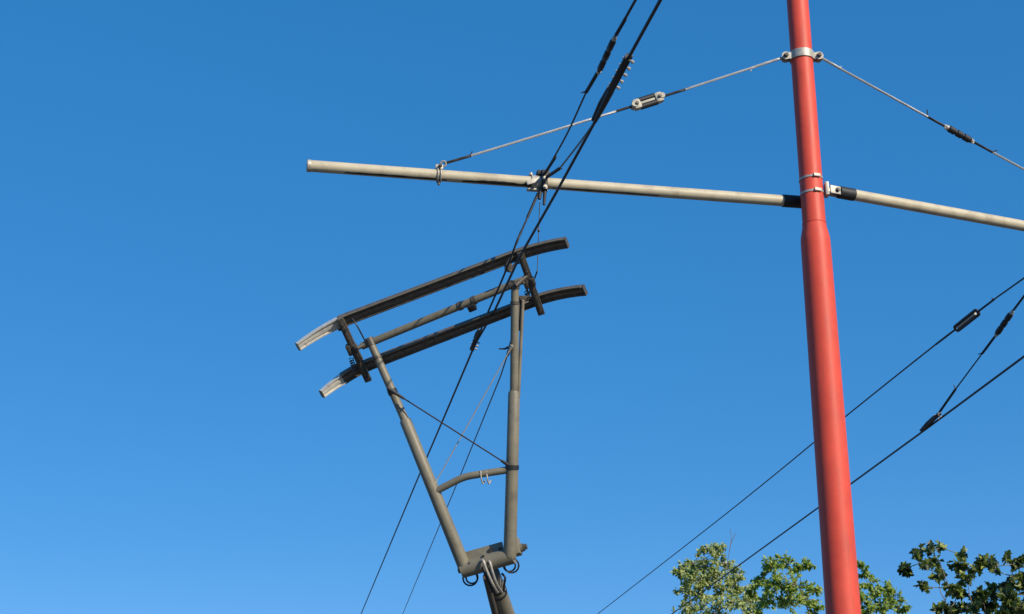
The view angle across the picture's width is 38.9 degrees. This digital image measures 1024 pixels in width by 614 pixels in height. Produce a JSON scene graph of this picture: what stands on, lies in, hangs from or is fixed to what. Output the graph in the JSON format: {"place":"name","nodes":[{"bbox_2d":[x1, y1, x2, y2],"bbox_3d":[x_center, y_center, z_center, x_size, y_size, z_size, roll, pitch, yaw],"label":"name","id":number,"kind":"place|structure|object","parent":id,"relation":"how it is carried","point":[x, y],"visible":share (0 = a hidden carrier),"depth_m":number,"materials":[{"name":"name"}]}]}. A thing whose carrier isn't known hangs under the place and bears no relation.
{"place":"outdoors","nodes":[
{"label":"outdoors","id":0,"kind":"place"},
{"bbox_2d":[295,237,587,613],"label":"tram pantograph","id":1,"kind":"object","parent":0,"point":[488,561],"visible":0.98,"depth_m":10.51,"materials":[{"name":"metal"}]},
{"bbox_2d":[0,0,1023,613],"label":"sky","id":2,"kind":"structure","parent":0,"point":[169,444],"materials":[{"name":"blue"}]},
{"bbox_2d":[672,355,1023,613],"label":"contact wire","id":3,"kind":"object","parent":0,"point":[961,402],"visible":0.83,"depth_m":14.69,"materials":[{"name":"black metal"}]},
{"bbox_2d":[919,412,941,431],"bbox_3d":[3.936,1.091,13.684,0.058,0.061,0.577,1,-19,-3],"label":"splice clamp","id":4,"kind":"object","parent":3,"relation":"attached to","point":[929,422],"visible":1,"depth_m":13.61,"materials":[{"name":"metal"}]},
{"bbox_2d":[938,295,1023,412],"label":"pull off wire","id":5,"kind":"object","parent":4,"relation":"attached to","point":[981,353],"visible":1,"depth_m":13.06,"materials":[{"name":"black metal"}]},
{"bbox_2d":[994,309,1013,337],"bbox_3d":[4.316,0.145,12.726,0.053,0.168,0.326,5,-20,-14],"label":"strain insulator","id":6,"kind":"object","parent":5,"relation":"attached to","point":[1004,323],"visible":1,"depth_m":12.71,"materials":[{"name":"black plastic"}]},
{"label":"ground","id":7,"kind":"structure","parent":0,"visible":0},
{"bbox_2d":[670,529,759,613],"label":"leafy tree","id":8,"kind":"object","parent":7,"relation":"on","point":[690,570],"visible":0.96,"depth_m":25.94,"materials":[{"name":"green plant"}]},
{"bbox_2d":[781,0,860,613],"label":"tram mast","id":9,"kind":"object","parent":7,"relation":"on","point":[839,564],"visible":1,"depth_m":10.16,"materials":[{"name":"red metal"}]},
{"bbox_2d":[306,159,800,207],"bbox_3d":[0.416,-0.882,10.499,3.778,0.110,0.121,3,-20,-9],"label":"bracket arm","id":10,"kind":"object","parent":9,"relation":"attached to","point":[789,201],"visible":0.96,"depth_m":10.46},
{"bbox_2d":[435,160,446,184],"bbox_3d":[-0.521,-0.957,10.347,0.077,0.186,0.106,15,-24,-36],"label":"stay clamp","id":11,"kind":"object","parent":10,"relation":"attached to","point":[439,166],"visible":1,"depth_m":10.32,"materials":[{"name":"metal"}]},
{"bbox_2d":[526,169,549,204],"bbox_3d":[0.187,-0.850,10.428,0.175,0.273,0.144,0,-19,0],"label":"wire clamp","id":12,"kind":"object","parent":10,"relation":"attached to","point":[538,181],"visible":0.95,"depth_m":10.40,"materials":[{"name":"metal"}]},
{"bbox_2d":[480,193,537,330],"bbox_3d":[-0.049,-0.339,10.669,0.247,0.721,1.321,5,-20,-15],"label":"carrier wire","id":13,"kind":"object","parent":12,"relation":"hanging from","point":[522,228],"visible":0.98,"depth_m":10.23,"materials":[{"name":"black metal"}]},
{"bbox_2d":[361,0,661,613],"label":"contact wire","id":14,"kind":"object","parent":13,"relation":"hanging from","point":[648,21],"visible":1,"depth_m":9.29,"materials":[{"name":"black metal"}]},
{"bbox_2d":[470,329,480,350],"bbox_3d":[-0.275,0.256,11.285,0.060,0.049,0.455,3,-20,-8],"label":"splice clamp","id":15,"kind":"object","parent":14,"relation":"attached to","point":[475,339],"visible":0.99,"depth_m":11.27,"materials":[{"name":"metal"}]},
{"bbox_2d":[591,53,634,122],"bbox_3d":[0.508,-1.105,7.415,0.061,0.050,0.714,4,-20,-10],"label":"splice clamp","id":16,"kind":"object","parent":14,"relation":"on","point":[605,98],"visible":1,"depth_m":7.35,"materials":[{"name":"metal"}]},
{"bbox_2d":[537,201,539,270],"bbox_3d":[0.206,-0.530,11.324,0.018,0.209,1.943,0,-19,0],"label":"dropper wire","id":17,"kind":"object","parent":12,"relation":"hanging from","point":[538,230],"visible":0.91,"depth_m":11.09,"materials":[{"name":"black metal"}]},
{"bbox_2d":[403,271,537,612],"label":"carrier wire","id":18,"kind":"object","parent":17,"relation":"attached to","point":[507,347],"visible":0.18,"depth_m":16.20,"materials":[{"name":"black metal"}]},
{"bbox_2d":[546,126,590,178],"bbox_3d":[0.378,-0.957,9.137,0.095,0.827,2.472,2,-19,-4],"label":"pull off wire","id":19,"kind":"object","parent":12,"relation":"attached to","point":[556,170],"visible":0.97,"depth_m":9.79,"materials":[{"name":"black metal"}]},
{"bbox_2d":[544,0,636,173],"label":"messenger wire","id":20,"kind":"object","parent":12,"relation":"attached to","point":[595,76],"visible":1,"depth_m":9.22,"materials":[{"name":"black metal"}]},
{"bbox_2d":[596,36,616,75],"bbox_3d":[0.574,-1.529,8.814,0.040,0.039,0.504,3,-20,-9],"label":"strain insulator","id":21,"kind":"object","parent":20,"relation":"attached to","point":[606,54],"visible":1,"depth_m":8.78,"materials":[{"name":"black plastic"}]},
{"bbox_2d":[444,57,782,163],"bbox_3d":[0.787,-1.458,10.680,2.563,1.048,0.022,2,-20,-7],"label":"stay wire","id":22,"kind":"object","parent":9,"relation":"attached to","point":[608,113],"visible":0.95,"depth_m":10.64,"materials":[{"name":"grey metal"}]},
{"bbox_2d":[630,92,664,110],"bbox_3d":[1.005,-1.523,10.725,0.253,0.156,0.080,2,-20,-7],"label":"strain insulator","id":23,"kind":"object","parent":22,"relation":"attached to","point":[647,101],"visible":1,"depth_m":10.71,"materials":[{"name":"metal"}]},
{"bbox_2d":[821,58,1023,169],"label":"stay wire","id":24,"kind":"object","parent":9,"relation":"attached to","point":[914,109],"visible":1,"depth_m":11.18,"materials":[{"name":"metal"}]},
{"bbox_2d":[944,124,973,143],"bbox_3d":[3.482,-1.346,11.296,0.283,0.120,0.055,8,-21,-21],"label":"strain insulator","id":25,"kind":"object","parent":24,"relation":"attached to","point":[952,130],"visible":1,"depth_m":11.27,"materials":[{"name":"black plastic"}]},
{"bbox_2d":[823,181,1023,230],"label":"bracket arm","id":26,"kind":"object","parent":9,"relation":"attached to","point":[845,193],"visible":1,"depth_m":10.86},
{"bbox_2d":[598,277,1023,613],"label":"messenger wire","id":27,"kind":"object","parent":26,"relation":"attached to","point":[979,310],"visible":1,"depth_m":16.13,"materials":[{"name":"black metal"}]},
{"bbox_2d":[953,309,980,331],"bbox_3d":[4.216,0.126,13.454,0.060,0.069,0.530,2,-20,-6],"label":"strain insulator","id":28,"kind":"object","parent":27,"relation":"attached to","point":[967,319],"visible":1,"depth_m":13.43,"materials":[{"name":"black plastic"}]},
{"bbox_2d":[740,551,911,613],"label":"leafy tree","id":29,"kind":"object","parent":7,"relation":"on","point":[888,602],"visible":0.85,"depth_m":27.77,"materials":[{"name":"green plant"}]},
{"bbox_2d":[897,539,1023,613],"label":"plane tree","id":30,"kind":"object","parent":7,"relation":"on","point":[1009,598],"visible":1,"depth_m":15.51,"materials":[{"name":"green plant"}]}
]}

